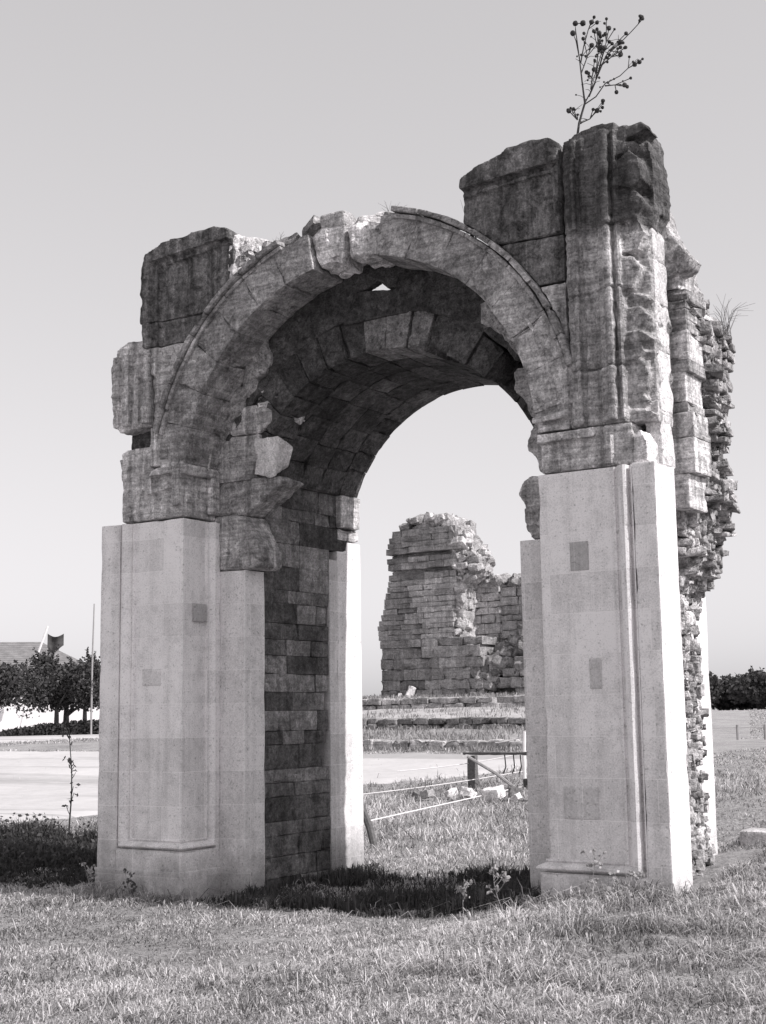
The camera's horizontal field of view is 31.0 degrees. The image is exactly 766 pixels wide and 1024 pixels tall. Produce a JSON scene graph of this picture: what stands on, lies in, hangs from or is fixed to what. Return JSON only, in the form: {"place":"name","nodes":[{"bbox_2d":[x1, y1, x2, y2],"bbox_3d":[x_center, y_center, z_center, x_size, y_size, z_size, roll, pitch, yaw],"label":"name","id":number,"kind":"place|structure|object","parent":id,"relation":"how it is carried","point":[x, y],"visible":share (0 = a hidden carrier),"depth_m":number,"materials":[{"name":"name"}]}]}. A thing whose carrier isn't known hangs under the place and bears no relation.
{"place":"outdoors","nodes":[
{"label":"outdoors","id":0,"kind":"place"},
{"bbox_2d":[0,734,526,822],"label":"dirt lot","id":1,"kind":"structure","parent":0,"point":[44,778],"depth_m":30.67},
{"bbox_2d":[0,691,765,1023],"bbox_3d":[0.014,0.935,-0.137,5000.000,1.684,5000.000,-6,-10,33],"label":"ground","id":2,"kind":"structure","parent":0,"point":[724,722],"depth_m":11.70,"materials":[{"name":"plant"}]},
{"bbox_2d":[0,658,48,718],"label":"orchard tree","id":3,"kind":"object","parent":2,"relation":"on","point":[12,686],"visible":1,"depth_m":65.03,"materials":[{"name":"black plant"}]},
{"bbox_2d":[20,626,63,726],"bbox_3d":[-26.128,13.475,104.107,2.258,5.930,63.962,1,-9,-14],"label":"flag","id":4,"kind":"object","parent":2,"relation":"on","point":[52,641],"visible":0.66,"depth_m":74.05,"materials":[{"name":"grey fabric"}]},
{"bbox_2d":[0,719,98,735],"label":"hedge","id":5,"kind":"object","parent":2,"relation":"on","point":[79,727],"visible":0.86,"depth_m":65.65,"materials":[{"name":"black plant"}]},
{"bbox_2d":[0,642,99,731],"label":"house","id":6,"kind":"structure","parent":2,"relation":"on","point":[20,652],"depth_m":76.81,"materials":[{"name":"white paint"}]},
{"bbox_2d":[20,662,80,722],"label":"orchard tree","id":7,"kind":"object","parent":2,"relation":"on","point":[56,696],"visible":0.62,"depth_m":66.53,"materials":[{"name":"black plant"}]},
{"bbox_2d":[13,644,100,722],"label":"orchard tree","id":8,"kind":"object","parent":2,"relation":"on","point":[44,662],"visible":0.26,"depth_m":68.14,"materials":[{"name":"black plant"}]},
{"bbox_2d":[62,729,79,831],"bbox_3d":[-4.710,4.066,20.833,0.299,1.552,0.304,0,-8,-9],"label":"sapling","id":9,"kind":"object","parent":2,"relation":"on","point":[70,761],"visible":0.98,"depth_m":20.78,"materials":[{"name":"plant"}]},
{"bbox_2d":[55,654,100,720],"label":"orchard tree","id":10,"kind":"object","parent":2,"relation":"on","point":[78,685],"visible":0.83,"depth_m":66.25,"materials":[{"name":"black plant"}]},
{"bbox_2d":[79,862,102,893],"bbox_3d":[-2.896,3.648,13.659,0.248,0.376,0.154,-6,-10,33],"label":"dry weed","id":11,"kind":"object","parent":2,"relation":"on","point":[90,871],"visible":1,"depth_m":13.66,"materials":[{"name":"grey plant"}]},
{"bbox_2d":[90,604,94,734],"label":"thin pole","id":12,"kind":"object","parent":2,"relation":"on","point":[91,704],"visible":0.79,"depth_m":65.99,"materials":[{"name":"grey metal"}]},
{"bbox_2d":[122,868,136,895],"bbox_3d":[-2.469,3.641,13.440,0.154,0.332,0.200,0,-8,-8],"label":"dry weed","id":13,"kind":"object","parent":2,"relation":"on","point":[128,880],"visible":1,"depth_m":13.46,"materials":[{"name":"grey plant"}]},
{"bbox_2d":[0,813,540,918],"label":"weeds","id":14,"kind":"object","parent":2,"relation":"on","point":[48,847],"visible":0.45,"depth_m":14.13,"materials":[{"name":"plant"}]},
{"bbox_2d":[363,801,376,846],"bbox_3d":[-0.182,4.137,17.901,0.096,0.855,0.451,6,-11,-40],"label":"fence post","id":15,"kind":"object","parent":2,"relation":"on","point":[369,828],"visible":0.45,"depth_m":17.86,"materials":[{"name":"grey wood"}]},
{"bbox_2d":[371,786,521,820],"bbox_3d":[1.207,4.590,21.930,0.018,0.039,8.431,-4,-9,20],"label":"cord","id":16,"kind":"object","parent":15,"relation":"attached to","point":[427,808],"visible":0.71,"depth_m":20.34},
{"bbox_2d":[411,788,419,799],"bbox_3d":[0.585,4.945,24.230,0.160,0.209,0.193,-3,-9,12],"label":"rubble stone","id":17,"kind":"object","parent":2,"relation":"on","point":[416,791],"visible":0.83,"depth_m":24.17,"materials":[{"name":"grey stone"}]},
{"bbox_2d":[95,122,740,904],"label":"ruined arch","id":18,"kind":"structure","parent":2,"relation":"on","point":[269,396],"depth_m":13.44,"materials":[{"name":"stone"}]},
{"bbox_2d":[566,14,643,133],"bbox_3d":[1.933,-3.831,12.056,0.768,1.217,0.234,-6,-10,33],"label":"dried weed","id":19,"kind":"object","parent":18,"relation":"on","point":[601,48],"visible":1,"depth_m":12.09,"materials":[{"name":"black plant"}]},
{"bbox_2d":[706,294,753,334],"bbox_3d":[3.126,-1.777,12.323,0.531,0.373,0.412,0,-8,-5],"label":"dry tuft","id":20,"kind":"object","parent":18,"relation":"on","point":[725,332],"visible":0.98,"depth_m":12.34,"materials":[{"name":"grey plant"}]},
{"bbox_2d":[420,789,434,798],"bbox_3d":[0.772,4.882,23.878,0.192,0.182,0.235,6,-11,-41],"label":"rubble stone","id":21,"kind":"object","parent":2,"relation":"on","point":[425,794],"visible":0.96,"depth_m":23.82,"materials":[{"name":"grey stone"}]},
{"bbox_2d":[444,787,457,797],"bbox_3d":[1.175,4.856,23.857,0.235,0.184,0.190,5,-10,-33],"label":"rubble stone","id":22,"kind":"object","parent":2,"relation":"on","point":[453,790],"visible":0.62,"depth_m":23.80,"materials":[{"name":"white stone"}]},
{"bbox_2d":[447,793,456,799],"bbox_3d":[1.173,4.843,23.484,0.151,0.140,0.136,-3,-9,15],"label":"rubble stone","id":23,"kind":"object","parent":2,"relation":"on","point":[449,795],"visible":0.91,"depth_m":23.44,"materials":[{"name":"white stone"}]},
{"bbox_2d":[456,879,472,914],"bbox_3d":[0.665,3.178,11.335,0.144,0.324,0.164,-6,-10,33],"label":"dry weed","id":24,"kind":"object","parent":2,"relation":"on","point":[461,889],"visible":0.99,"depth_m":11.33,"materials":[{"name":"grey plant"}]},
{"bbox_2d":[460,786,476,799],"bbox_3d":[1.463,4.822,23.661,0.233,0.245,0.276,-6,-10,33],"label":"rubble stone","id":25,"kind":"object","parent":2,"relation":"on","point":[469,792],"visible":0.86,"depth_m":23.59,"materials":[{"name":"white stone"}]},
{"bbox_2d":[481,785,505,801],"bbox_3d":[1.851,4.726,23.165,0.355,0.294,0.317,-6,-10,33],"label":"rubble stone","id":26,"kind":"object","parent":2,"relation":"on","point":[496,792],"visible":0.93,"depth_m":23.07,"materials":[{"name":"white stone"}]},
{"bbox_2d":[463,752,527,789],"bbox_3d":[2.377,4.824,25.219,1.882,0.893,0.837,-6,-10,33],"label":"timber frame","id":27,"kind":"object","parent":2,"relation":"on","point":[473,762],"visible":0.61,"depth_m":25.33,"materials":[{"name":"grey wood"}]},
{"bbox_2d":[486,864,510,907],"bbox_3d":[0.930,3.054,11.134,0.208,0.408,0.160,-6,-10,33],"label":"dry weed","id":28,"kind":"object","parent":2,"relation":"on","point":[502,878],"visible":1,"depth_m":11.15,"materials":[{"name":"grey plant"}]},
{"bbox_2d":[508,786,522,797],"bbox_3d":[2.227,4.730,23.277,0.257,0.219,0.292,0,-8,-6],"label":"rubble stone","id":29,"kind":"object","parent":2,"relation":"on","point":[512,791],"visible":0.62,"depth_m":23.17,"materials":[{"name":"grey stone"}]},
{"bbox_2d":[510,792,522,801],"bbox_3d":[2.207,4.730,22.877,0.181,0.164,0.162,-6,-10,33],"label":"rubble stone","id":30,"kind":"object","parent":2,"relation":"on","point":[517,796],"visible":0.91,"depth_m":22.84,"materials":[{"name":"white stone"}]},
{"bbox_2d":[522,731,526,778],"bbox_3d":[2.657,4.727,25.908,0.088,1.201,0.077,-2,-9,11],"label":"fence post","id":31,"kind":"object","parent":2,"relation":"on","point":[524,750],"visible":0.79,"depth_m":25.91,"materials":[{"name":"white paint"}]},
{"bbox_2d":[363,771,522,794],"bbox_3d":[1.103,4.907,25.045,3.523,0.317,0.016,4,-9,-28],"label":"cord","id":32,"kind":"object","parent":31,"relation":"attached to","point":[439,784],"visible":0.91,"depth_m":24.98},
{"bbox_2d":[397,755,512,771],"bbox_3d":[1.456,4.622,25.514,2.526,0.285,0.014,2,-9,-19],"label":"cord","id":33,"kind":"object","parent":31,"relation":"attached to","point":[452,765],"visible":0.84,"depth_m":25.43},
{"bbox_2d":[579,846,605,900],"bbox_3d":[1.622,2.817,10.621,0.202,0.483,0.221,5,-10,-34],"label":"dry weed","id":34,"kind":"object","parent":2,"relation":"on","point":[592,881],"visible":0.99,"depth_m":10.62,"materials":[{"name":"grey plant"}]},
{"bbox_2d":[607,867,646,911],"bbox_3d":[1.644,2.608,9.425,0.263,0.450,0.227,2,-9,-16],"label":"dry weed","id":35,"kind":"object","parent":2,"relation":"on","point":[636,876],"visible":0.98,"depth_m":9.42,"materials":[{"name":"grey plant"}]},
{"bbox_2d":[709,671,724,709],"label":"field tree","id":36,"kind":"object","parent":2,"relation":"on","point":[717,689],"visible":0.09,"depth_m":172.20,"materials":[{"name":"black plant"}]},
{"bbox_2d":[736,725,739,739],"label":"field post","id":37,"kind":"object","parent":2,"relation":"on","point":[737,731],"visible":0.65,"depth_m":57.28,"materials":[{"name":"grey wood"}]},
{"bbox_2d":[713,672,765,709],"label":"field tree","id":38,"kind":"object","parent":2,"relation":"on","point":[725,703],"visible":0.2,"depth_m":174.92,"materials":[{"name":"black plant"}]},
{"bbox_2d":[726,666,765,709],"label":"field tree","id":39,"kind":"object","parent":2,"relation":"on","point":[749,687],"visible":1,"depth_m":169.72,"materials":[{"name":"black plant"}]},
{"bbox_2d":[740,828,765,845],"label":"stone slab","id":40,"kind":"structure","parent":2,"relation":"on","point":[750,835],"depth_m":13.59,"materials":[{"name":"grey stone"}]},
{"bbox_2d":[750,861,765,922],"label":"dry weed","id":41,"kind":"object","parent":2,"relation":"on","point":[763,869],"visible":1,"depth_m":8.39,"materials":[{"name":"grey plant"}]},
{"bbox_2d":[763,724,765,739],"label":"field post","id":42,"kind":"object","parent":2,"relation":"on","point":[764,725],"visible":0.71,"depth_m":57.14,"materials":[{"name":"grey wood"}]},
{"bbox_2d":[0,0,765,709],"label":"sky","id":43,"kind":"structure","parent":0,"point":[128,128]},
{"bbox_2d":[362,695,517,705],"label":"terrace","id":44,"kind":"structure","parent":0,"point":[505,699],"depth_m":43.54,"materials":[{"name":"stone"}]},
{"bbox_2d":[404,686,415,697],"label":"pale stone","id":45,"kind":"object","parent":44,"relation":"on","point":[410,690],"visible":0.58,"depth_m":47.95,"materials":[{"name":"white stone"}]},
{"bbox_2d":[362,695,524,709],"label":"terrace wall","id":46,"kind":"structure","parent":44,"relation":"on","point":[440,702],"depth_m":44.48,"materials":[{"name":"stone"}]},
{"bbox_2d":[378,512,524,697],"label":"ruined wall","id":47,"kind":"structure","parent":44,"relation":"on","point":[451,621],"depth_m":48.45,"materials":[{"name":"stone"}]},
{"bbox_2d":[362,706,524,725],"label":"terrace","id":48,"kind":"structure","parent":0,"point":[421,713],"depth_m":42.42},
{"bbox_2d":[362,716,525,729],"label":"terrace wall","id":49,"kind":"structure","parent":48,"relation":"on","point":[472,722],"depth_m":39.71,"materials":[{"name":"stone"}]},
{"bbox_2d":[362,728,525,741],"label":"terrace","id":50,"kind":"structure","parent":0,"point":[512,736],"depth_m":37.95,"materials":[{"name":"plant"}]},
{"bbox_2d":[363,739,526,749],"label":"terrace wall","id":51,"kind":"structure","parent":50,"relation":"on","point":[375,743],"depth_m":35.04,"materials":[{"name":"stone"}]}
]}

